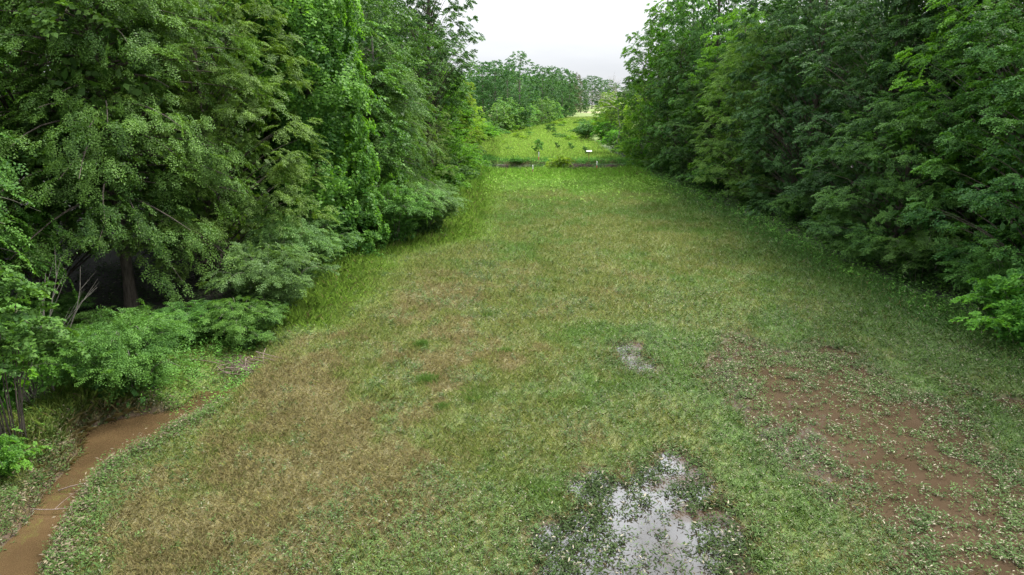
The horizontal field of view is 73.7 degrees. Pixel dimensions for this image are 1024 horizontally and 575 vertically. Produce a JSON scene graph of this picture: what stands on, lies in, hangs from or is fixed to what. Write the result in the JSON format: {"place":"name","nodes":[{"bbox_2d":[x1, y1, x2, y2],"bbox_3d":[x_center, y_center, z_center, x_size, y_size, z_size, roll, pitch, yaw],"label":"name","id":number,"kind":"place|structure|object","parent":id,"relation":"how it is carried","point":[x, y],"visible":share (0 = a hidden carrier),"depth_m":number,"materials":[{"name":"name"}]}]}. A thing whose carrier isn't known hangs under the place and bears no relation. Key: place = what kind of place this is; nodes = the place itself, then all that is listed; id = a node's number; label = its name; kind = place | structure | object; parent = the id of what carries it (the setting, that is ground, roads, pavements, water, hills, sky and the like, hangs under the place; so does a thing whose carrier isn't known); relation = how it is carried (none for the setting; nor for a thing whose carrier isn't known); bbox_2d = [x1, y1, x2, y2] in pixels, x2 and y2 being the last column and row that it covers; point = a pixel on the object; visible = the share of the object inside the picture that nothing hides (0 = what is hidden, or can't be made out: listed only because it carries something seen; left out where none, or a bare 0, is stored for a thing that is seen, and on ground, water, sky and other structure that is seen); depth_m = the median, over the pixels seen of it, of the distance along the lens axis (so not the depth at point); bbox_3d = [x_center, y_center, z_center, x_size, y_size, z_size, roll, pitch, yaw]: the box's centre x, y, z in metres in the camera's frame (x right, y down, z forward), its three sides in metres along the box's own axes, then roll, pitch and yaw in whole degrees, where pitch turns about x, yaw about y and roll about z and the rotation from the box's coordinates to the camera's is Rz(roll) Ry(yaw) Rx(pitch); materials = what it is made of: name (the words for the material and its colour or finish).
{"place":"outdoors","nodes":[
{"label":"outdoors","id":0,"kind":"place"},
{"bbox_2d":[0,391,231,574],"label":"creek water","id":1,"kind":"structure","parent":0,"point":[21,556],"depth_m":21.39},
{"bbox_2d":[48,0,927,104],"label":"sky","id":2,"kind":"structure","parent":0,"point":[583,37],"materials":[{"name":"white"}]},
{"bbox_2d":[0,105,1023,574],"bbox_3d":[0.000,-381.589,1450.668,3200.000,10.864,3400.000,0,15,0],"label":"ground","id":3,"kind":"structure","parent":0,"point":[90,265],"depth_m":26.99,"materials":[{"name":"green plant"}]},
{"bbox_2d":[0,427,50,480],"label":"bush","id":4,"kind":"object","parent":3,"relation":"on","point":[11,453],"visible":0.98,"depth_m":20.51,"materials":[{"name":"green plant"}]},
{"bbox_2d":[8,325,48,403],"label":"dead shrub","id":5,"kind":"object","parent":3,"relation":"on","point":[33,392],"visible":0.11,"depth_m":25.59,"materials":[{"name":"wood"}]},
{"bbox_2d":[0,5,58,294],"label":"tree","id":6,"kind":"object","parent":3,"relation":"on","point":[37,168],"visible":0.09,"depth_m":37.14,"materials":[{"name":"green plant"}]},
{"bbox_2d":[0,301,78,413],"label":"bush","id":7,"kind":"object","parent":3,"relation":"on","point":[38,372],"visible":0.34,"depth_m":24.82,"materials":[{"name":"green plant"}]},
{"bbox_2d":[0,58,79,399],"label":"tree","id":8,"kind":"object","parent":3,"relation":"on","point":[16,238],"visible":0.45,"depth_m":30.16,"materials":[{"name":"green plant"}]},
{"bbox_2d":[0,263,89,437],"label":"thicket","id":9,"kind":"object","parent":3,"relation":"on","point":[19,325],"visible":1,"depth_m":22.01,"materials":[{"name":"green plant"}]},
{"bbox_2d":[1,287,98,331],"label":"bush","id":10,"kind":"object","parent":3,"relation":"on","point":[62,309],"visible":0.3,"depth_m":35.23,"materials":[{"name":"green plant"}]},
{"bbox_2d":[38,257,96,392],"bbox_3d":[-16.626,1.446,25.682,2.338,6.000,1.469,-5,16,-19],"label":"dead shrub","id":11,"kind":"object","parent":3,"relation":"on","point":[73,316],"visible":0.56,"depth_m":25.56,"materials":[{"name":"wood"}]},
{"bbox_2d":[0,356,230,574],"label":"bank weeds","id":12,"kind":"object","parent":3,"relation":"on","point":[66,549],"visible":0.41,"depth_m":20.23,"materials":[{"name":"green plant"}]},
{"bbox_2d":[53,304,177,336],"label":"bush","id":13,"kind":"object","parent":3,"relation":"on","point":[84,320],"visible":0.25,"depth_m":33.37,"materials":[{"name":"green plant"}]},
{"bbox_2d":[0,0,236,299],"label":"forest tree","id":14,"kind":"object","parent":3,"relation":"on","point":[52,16],"visible":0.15,"depth_m":33.84,"materials":[{"name":"green plant"}]},
{"bbox_2d":[29,298,208,407],"bbox_3d":[-15.197,2.462,26.368,5.950,4.029,5.972,-8,17,-28],"label":"bush","id":15,"kind":"object","parent":3,"relation":"on","point":[124,363],"visible":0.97,"depth_m":25.86,"materials":[{"name":"green plant"}]},
{"bbox_2d":[0,0,291,311],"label":"tree","id":16,"kind":"object","parent":3,"relation":"on","point":[124,190],"visible":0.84,"depth_m":33.86,"materials":[{"name":"green plant"}]},
{"bbox_2d":[42,0,293,200],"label":"forest tree","id":17,"kind":"object","parent":3,"relation":"on","point":[206,40],"visible":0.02,"depth_m":45.92,"materials":[{"name":"green plant"}]},
{"bbox_2d":[38,0,339,284],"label":"tree","id":18,"kind":"object","parent":3,"relation":"on","point":[292,161],"visible":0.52,"depth_m":39.46,"materials":[{"name":"green plant"}]},
{"bbox_2d":[141,297,262,346],"bbox_3d":[-15.515,1.806,32.746,5.188,2.066,6.173,11,18,34],"label":"bush","id":19,"kind":"object","parent":3,"relation":"on","point":[190,314],"visible":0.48,"depth_m":32.52,"materials":[{"name":"green plant"}]},
{"bbox_2d":[182,295,289,355],"bbox_3d":[-13.240,1.764,33.475,4.816,2.794,6.179,-1,15,-2],"label":"bush","id":20,"kind":"object","parent":3,"relation":"on","point":[240,331],"visible":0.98,"depth_m":32.59,"materials":[{"name":"green plant"}]},
{"bbox_2d":[194,348,286,377],"bbox_3d":[-12.006,3.368,30.572,4.116,1.048,2.377,0,15,0],"label":"stick pile","id":21,"kind":"object","parent":3,"relation":"on","point":[234,369],"visible":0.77,"depth_m":30.33,"materials":[{"name":"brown wood"}]},
{"bbox_2d":[142,0,372,220],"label":"tree","id":22,"kind":"object","parent":3,"relation":"on","point":[279,122],"visible":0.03,"depth_m":48.41,"materials":[{"name":"green plant"}]},
{"bbox_2d":[195,232,340,312],"bbox_3d":[-12.772,-0.666,36.717,6.831,4.715,7.582,9,18,31],"label":"bush","id":23,"kind":"object","parent":3,"relation":"on","point":[283,283],"visible":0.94,"depth_m":35.50,"materials":[{"name":"green plant"}]},
{"bbox_2d":[221,203,345,281],"bbox_3d":[-13.893,-2.377,41.584,7.233,5.707,8.028,-7,16,-24],"label":"bush","id":24,"kind":"object","parent":3,"relation":"on","point":[312,235],"visible":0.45,"depth_m":40.35,"materials":[{"name":"green plant"}]},
{"bbox_2d":[183,0,416,206],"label":"forest tree","id":25,"kind":"object","parent":3,"relation":"on","point":[402,137],"visible":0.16,"depth_m":55.84,"materials":[{"name":"green plant"}]},
{"bbox_2d":[220,0,390,260],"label":"vine covered tree","id":26,"kind":"object","parent":3,"relation":"on","point":[325,16],"visible":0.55,"depth_m":46.93,"materials":[{"name":"green plant"}]},
{"bbox_2d":[275,211,364,265],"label":"bush","id":27,"kind":"object","parent":3,"relation":"on","point":[331,232],"visible":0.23,"depth_m":46.77,"materials":[{"name":"green plant"}]},
{"bbox_2d":[316,0,438,202],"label":"forest tree","id":28,"kind":"object","parent":3,"relation":"on","point":[378,15],"visible":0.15,"depth_m":61.21,"materials":[{"name":"green plant"}]},
{"bbox_2d":[318,33,446,232],"bbox_3d":[-11.954,-13.163,61.509,12.343,18.045,13.142,-2,15,-6],"label":"tree","id":29,"kind":"object","parent":3,"relation":"on","point":[388,118],"visible":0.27,"depth_m":59.80,"materials":[{"name":"green plant"}]},
{"bbox_2d":[358,162,416,228],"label":"bush","id":30,"kind":"object","parent":3,"relation":"on","point":[396,174],"visible":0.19,"depth_m":57.09,"materials":[{"name":"green plant"}]},
{"bbox_2d":[350,27,425,170],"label":"tree","id":31,"kind":"object","parent":3,"relation":"on","point":[384,42],"visible":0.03,"depth_m":69.48,"materials":[{"name":"green plant"}]},
{"bbox_2d":[338,179,445,247],"bbox_3d":[-10.041,-5.826,54.347,9.710,5.633,7.567,2,15,6],"label":"bush","id":32,"kind":"object","parent":3,"relation":"on","point":[398,223],"visible":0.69,"depth_m":53.37,"materials":[{"name":"green plant"}]},
{"bbox_2d":[350,0,448,127],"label":"forest tree","id":33,"kind":"object","parent":3,"relation":"on","point":[436,43],"visible":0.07,"depth_m":79.25,"materials":[{"name":"green plant"}]},
{"bbox_2d":[352,0,446,171],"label":"forest tree","id":34,"kind":"object","parent":3,"relation":"on","point":[397,38],"visible":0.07,"depth_m":74.92,"materials":[{"name":"green plant"}]},
{"bbox_2d":[357,0,451,116],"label":"forest tree","id":35,"kind":"object","parent":3,"relation":"on","point":[435,25],"visible":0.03,"depth_m":92.35,"materials":[{"name":"green plant"}]},
{"bbox_2d":[385,20,456,154],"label":"forest tree","id":36,"kind":"object","parent":3,"relation":"on","point":[444,61],"visible":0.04,"depth_m":102.70,"materials":[{"name":"green plant"}]},
{"bbox_2d":[379,173,467,235],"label":"bush","id":37,"kind":"object","parent":3,"relation":"on","point":[447,203],"visible":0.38,"depth_m":57.40,"materials":[{"name":"green plant"}]},
{"bbox_2d":[364,0,485,168],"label":"tall tree","id":38,"kind":"object","parent":3,"relation":"on","point":[429,13],"visible":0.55,"depth_m":87.53,"materials":[{"name":"green plant"}]},
{"bbox_2d":[391,73,459,182],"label":"tree","id":39,"kind":"object","parent":3,"relation":"on","point":[438,141],"visible":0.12,"depth_m":81.56,"materials":[{"name":"green plant"}]},
{"bbox_2d":[400,23,479,139],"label":"forest tree","id":40,"kind":"object","parent":3,"relation":"on","point":[468,108],"visible":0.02,"depth_m":121.21,"materials":[{"name":"green plant"}]},
{"bbox_2d":[416,175,470,202],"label":"bush","id":41,"kind":"object","parent":3,"relation":"on","point":[448,186],"visible":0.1,"depth_m":67.22,"materials":[{"name":"green plant"}]},
{"bbox_2d":[418,163,471,190],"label":"bush","id":42,"kind":"object","parent":3,"relation":"on","point":[457,177],"visible":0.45,"depth_m":82.28,"materials":[{"name":"green plant"}]},
{"bbox_2d":[409,66,491,180],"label":"tree","id":43,"kind":"object","parent":3,"relation":"on","point":[461,147],"visible":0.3,"depth_m":95.77,"materials":[{"name":"green plant"}]},
{"bbox_2d":[424,152,479,183],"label":"bush","id":44,"kind":"object","parent":3,"relation":"on","point":[461,166],"visible":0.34,"depth_m":92.13,"materials":[{"name":"green plant"}]},
{"bbox_2d":[428,80,484,163],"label":"tree","id":45,"kind":"object","parent":3,"relation":"on","point":[466,118],"visible":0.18,"depth_m":123.59,"materials":[{"name":"green plant"}]},
{"bbox_2d":[452,92,486,148],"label":"tree","id":46,"kind":"object","parent":3,"relation":"on","point":[476,120],"visible":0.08,"depth_m":145.01,"materials":[{"name":"green plant"}]},
{"bbox_2d":[464,60,500,118],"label":"distant tree","id":47,"kind":"object","parent":3,"relation":"on","point":[478,81],"visible":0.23,"depth_m":285.73,"materials":[{"name":"green plant"}]},
{"bbox_2d":[471,122,503,141],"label":"bush","id":48,"kind":"object","parent":3,"relation":"on","point":[492,134],"visible":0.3,"depth_m":182.02,"materials":[{"name":"green plant"}]},
{"bbox_2d":[474,59,514,121],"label":"distant tree","id":49,"kind":"object","parent":3,"relation":"on","point":[488,82],"visible":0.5,"depth_m":276.38,"materials":[{"name":"green plant"}]},
{"bbox_2d":[482,103,514,129],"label":"bush","id":50,"kind":"object","parent":3,"relation":"on","point":[487,116],"visible":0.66,"depth_m":223.44,"materials":[{"name":"green plant"}]},
{"bbox_2d":[5,172,993,427],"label":"undergrowth","id":51,"kind":"object","parent":3,"relation":"on","point":[679,184],"visible":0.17,"depth_m":43.42,"materials":[{"name":"green plant"}]},
{"bbox_2d":[488,63,522,112],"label":"distant tree","id":52,"kind":"object","parent":3,"relation":"on","point":[506,93],"visible":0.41,"depth_m":267.94,"materials":[{"name":"green plant"}]},
{"bbox_2d":[491,97,523,130],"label":"tree","id":53,"kind":"object","parent":3,"relation":"on","point":[501,102],"visible":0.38,"depth_m":231.85,"materials":[{"name":"green plant"}]},
{"bbox_2d":[0,185,1023,574],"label":"smartweed","id":54,"kind":"object","parent":3,"relation":"on","point":[414,535],"visible":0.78,"depth_m":22.90,"materials":[{"name":"green plant"}]},
{"bbox_2d":[0,144,1023,434],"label":"tall weeds","id":55,"kind":"object","parent":3,"relation":"on","point":[810,246],"visible":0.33,"depth_m":41.89,"materials":[{"name":"green plant"}]},
{"bbox_2d":[492,51,543,126],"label":"distant tree","id":56,"kind":"object","parent":3,"relation":"on","point":[518,88],"visible":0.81,"depth_m":239.10,"materials":[{"name":"green plant"}]},
{"bbox_2d":[525,65,561,119],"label":"distant tree","id":57,"kind":"object","parent":3,"relation":"on","point":[542,76],"visible":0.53,"depth_m":286.27,"materials":[{"name":"green plant"}]},
{"bbox_2d":[532,96,555,123],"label":"distant tree","id":58,"kind":"object","parent":3,"relation":"on","point":[546,107],"visible":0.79,"depth_m":270.63,"materials":[{"name":"green plant"}]},
{"bbox_2d":[541,66,567,114],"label":"distant tree","id":59,"kind":"object","parent":3,"relation":"on","point":[561,79],"visible":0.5,"depth_m":305.77,"materials":[{"name":"green plant"}]},
{"bbox_2d":[460,68,656,114],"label":"woods","id":60,"kind":"object","parent":3,"relation":"on","point":[525,85],"visible":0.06,"depth_m":328.10,"materials":[{"name":"green plant"}]},
{"bbox_2d":[543,155,574,167],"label":"shrub","id":61,"kind":"object","parent":3,"relation":"on","point":[561,160],"visible":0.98,"depth_m":121.29,"materials":[{"name":"green plant"}]},
{"bbox_2d":[545,68,578,116],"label":"distant tree","id":62,"kind":"object","parent":3,"relation":"on","point":[573,99],"visible":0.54,"depth_m":320.78,"materials":[{"name":"green plant"}]},
{"bbox_2d":[573,77,590,112],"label":"distant tree","id":63,"kind":"object","parent":3,"relation":"on","point":[584,85],"visible":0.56,"depth_m":404.00,"materials":[{"name":"green plant"}]},
{"bbox_2d":[473,118,692,205],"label":"field weeds","id":64,"kind":"object","parent":3,"relation":"on","point":[571,181],"visible":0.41,"depth_m":97.60,"materials":[{"name":"green plant"}]},
{"bbox_2d":[567,120,600,139],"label":"bush","id":65,"kind":"object","parent":3,"relation":"on","point":[585,130],"visible":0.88,"depth_m":199.01,"materials":[{"name":"green plant"}]},
{"bbox_2d":[581,75,602,108],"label":"distant tree","id":66,"kind":"object","parent":3,"relation":"on","point":[595,90],"visible":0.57,"depth_m":536.35,"materials":[{"name":"green plant"}]},
{"bbox_2d":[590,120,617,142],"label":"bush","id":67,"kind":"object","parent":3,"relation":"on","point":[599,128],"visible":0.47,"depth_m":190.33,"materials":[{"name":"green plant"}]},
{"bbox_2d":[591,91,628,141],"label":"tree","id":68,"kind":"object","parent":3,"relation":"on","point":[606,107],"visible":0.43,"depth_m":191.18,"materials":[{"name":"green plant"}]},
{"bbox_2d":[596,129,624,148],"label":"bush","id":69,"kind":"object","parent":3,"relation":"on","point":[613,134],"visible":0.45,"depth_m":165.58,"materials":[{"name":"green plant"}]},
{"bbox_2d":[595,84,630,131],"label":"tree","id":70,"kind":"object","parent":3,"relation":"on","point":[617,86],"visible":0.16,"depth_m":213.84,"materials":[{"name":"green plant"}]},
{"bbox_2d":[602,83,643,152],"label":"tree","id":71,"kind":"object","parent":3,"relation":"on","point":[620,116],"visible":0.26,"depth_m":152.12,"materials":[{"name":"green plant"}]},
{"bbox_2d":[614,88,661,158],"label":"tree","id":72,"kind":"object","parent":3,"relation":"on","point":[628,124],"visible":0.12,"depth_m":136.26,"materials":[{"name":"green plant"}]},
{"bbox_2d":[619,30,672,149],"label":"ragged tree","id":73,"kind":"object","parent":3,"relation":"on","point":[641,57],"visible":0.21,"depth_m":124.52,"materials":[{"name":"green plant"}]},
{"bbox_2d":[614,0,694,169],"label":"tree","id":74,"kind":"object","parent":3,"relation":"on","point":[627,148],"visible":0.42,"depth_m":117.77,"materials":[{"name":"green plant"}]},
{"bbox_2d":[636,38,702,174],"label":"tree","id":75,"kind":"object","parent":3,"relation":"on","point":[662,144],"visible":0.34,"depth_m":107.08,"materials":[{"name":"green plant"}]},
{"bbox_2d":[655,148,697,175],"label":"bush","id":76,"kind":"object","parent":3,"relation":"on","point":[668,164],"visible":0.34,"depth_m":103.94,"materials":[{"name":"green plant"}]},
{"bbox_2d":[630,0,731,167],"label":"tree","id":77,"kind":"object","parent":3,"relation":"on","point":[681,31],"visible":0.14,"depth_m":109.98,"materials":[{"name":"green plant"}]},
{"bbox_2d":[640,0,770,176],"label":"tree","id":78,"kind":"object","parent":3,"relation":"on","point":[698,33],"visible":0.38,"depth_m":99.47,"materials":[{"name":"green plant"}]},
{"bbox_2d":[676,159,737,194],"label":"bush","id":79,"kind":"object","parent":3,"relation":"on","point":[708,182],"visible":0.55,"depth_m":86.05,"materials":[{"name":"green plant"}]},
{"bbox_2d":[662,62,755,186],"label":"tree","id":80,"kind":"object","parent":3,"relation":"on","point":[690,127],"visible":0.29,"depth_m":91.87,"materials":[{"name":"green plant"}]},
{"bbox_2d":[683,2,785,189],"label":"tree","id":81,"kind":"object","parent":3,"relation":"on","point":[729,36],"visible":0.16,"depth_m":87.34,"materials":[{"name":"green plant"}]},
{"bbox_2d":[691,2,799,148],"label":"forest tree","id":82,"kind":"object","parent":3,"relation":"on","point":[726,43],"visible":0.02,"depth_m":94.81,"materials":[{"name":"green plant"}]},
{"bbox_2d":[715,174,784,209],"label":"bush","id":83,"kind":"object","parent":3,"relation":"on","point":[745,198],"visible":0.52,"depth_m":73.12,"materials":[{"name":"green plant"}]},
{"bbox_2d":[689,23,835,194],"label":"tree","id":84,"kind":"object","parent":3,"relation":"on","point":[732,173],"visible":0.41,"depth_m":77.13,"materials":[{"name":"green plant"}]},
{"bbox_2d":[508,325,1023,574],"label":"drowned weeds","id":85,"kind":"object","parent":3,"relation":"on","point":[593,486],"visible":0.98,"depth_m":20.47,"materials":[{"name":"green plant"}]},
{"bbox_2d":[716,0,882,196],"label":"tree","id":86,"kind":"object","parent":3,"relation":"on","point":[768,8],"visible":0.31,"depth_m":73.43,"materials":[{"name":"green plant"}]},
{"bbox_2d":[767,191,832,228],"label":"bush","id":87,"kind":"object","parent":3,"relation":"on","point":[794,213],"visible":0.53,"depth_m":62.46,"materials":[{"name":"green plant"}]},
{"bbox_2d":[729,0,894,216],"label":"tree","id":88,"kind":"object","parent":3,"relation":"on","point":[762,202],"visible":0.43,"depth_m":65.81,"materials":[{"name":"green plant"}]},
{"bbox_2d":[752,0,908,138],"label":"forest tree","id":89,"kind":"object","parent":3,"relation":"on","point":[778,26],"visible":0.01,"depth_m":77.08,"materials":[{"name":"green plant"}]},
{"bbox_2d":[805,208,885,249],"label":"bush","id":90,"kind":"object","parent":3,"relation":"on","point":[854,219],"visible":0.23,"depth_m":53.11,"materials":[{"name":"green plant"}]},
{"bbox_2d":[802,0,954,206],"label":"forest tree","id":91,"kind":"object","parent":3,"relation":"on","point":[851,51],"visible":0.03,"depth_m":67.61,"materials":[{"name":"green plant"}]},
{"bbox_2d":[777,0,994,254],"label":"tree","id":92,"kind":"object","parent":3,"relation":"on","point":[807,180],"visible":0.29,"depth_m":54.16,"materials":[{"name":"green plant"}]},
{"bbox_2d":[792,82,1023,271],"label":"tree","id":93,"kind":"object","parent":3,"relation":"on","point":[891,188],"visible":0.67,"depth_m":46.17,"materials":[{"name":"green plant"}]},
{"bbox_2d":[853,230,989,288],"bbox_3d":[26.328,-1.818,43.081,7.936,3.512,6.671,-1,15,-4],"label":"bush","id":94,"kind":"object","parent":3,"relation":"on","point":[913,253],"visible":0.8,"depth_m":42.42,"materials":[{"name":"green plant"}]},
{"bbox_2d":[836,0,1016,225],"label":"tree","id":95,"kind":"object","parent":3,"relation":"on","point":[861,106],"depth_m":57.32,"materials":[{"name":"green plant"}]},
{"bbox_2d":[856,0,1023,248],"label":"tree","id":96,"kind":"object","parent":3,"relation":"on","point":[950,53],"visible":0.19,"depth_m":48.61,"materials":[{"name":"green plant"}]},
{"bbox_2d":[861,0,1020,156],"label":"forest tree","id":97,"kind":"object","parent":3,"relation":"on","point":[946,86],"visible":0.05,"depth_m":54.79,"materials":[{"name":"green plant"}]},
{"bbox_2d":[881,0,1023,260],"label":"tree","id":98,"kind":"object","parent":3,"relation":"on","point":[921,59],"visible":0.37,"depth_m":43.76,"materials":[{"name":"green plant"}]},
{"bbox_2d":[900,0,1023,300],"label":"tree","id":99,"kind":"object","parent":3,"relation":"on","point":[988,199],"visible":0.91,"depth_m":37.20,"materials":[{"name":"green plant"}]},
{"bbox_2d":[930,0,1023,134],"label":"forest tree","id":100,"kind":"object","parent":3,"relation":"on","point":[1007,20],"visible":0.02,"depth_m":48.20,"materials":[{"name":"green plant"}]},
{"bbox_2d":[934,247,1023,312],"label":"bush","id":101,"kind":"object","parent":3,"relation":"on","point":[974,268],"visible":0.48,"depth_m":37.15,"materials":[{"name":"green plant"}]},
{"bbox_2d":[948,268,1023,346],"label":"bush","id":102,"kind":"object","parent":3,"relation":"on","point":[1008,314],"visible":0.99,"depth_m":32.02,"materials":[{"name":"green plant"}]},
{"bbox_2d":[531,335,1023,574],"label":"flood water","id":103,"kind":"structure","parent":0,"point":[929,448],"depth_m":20.84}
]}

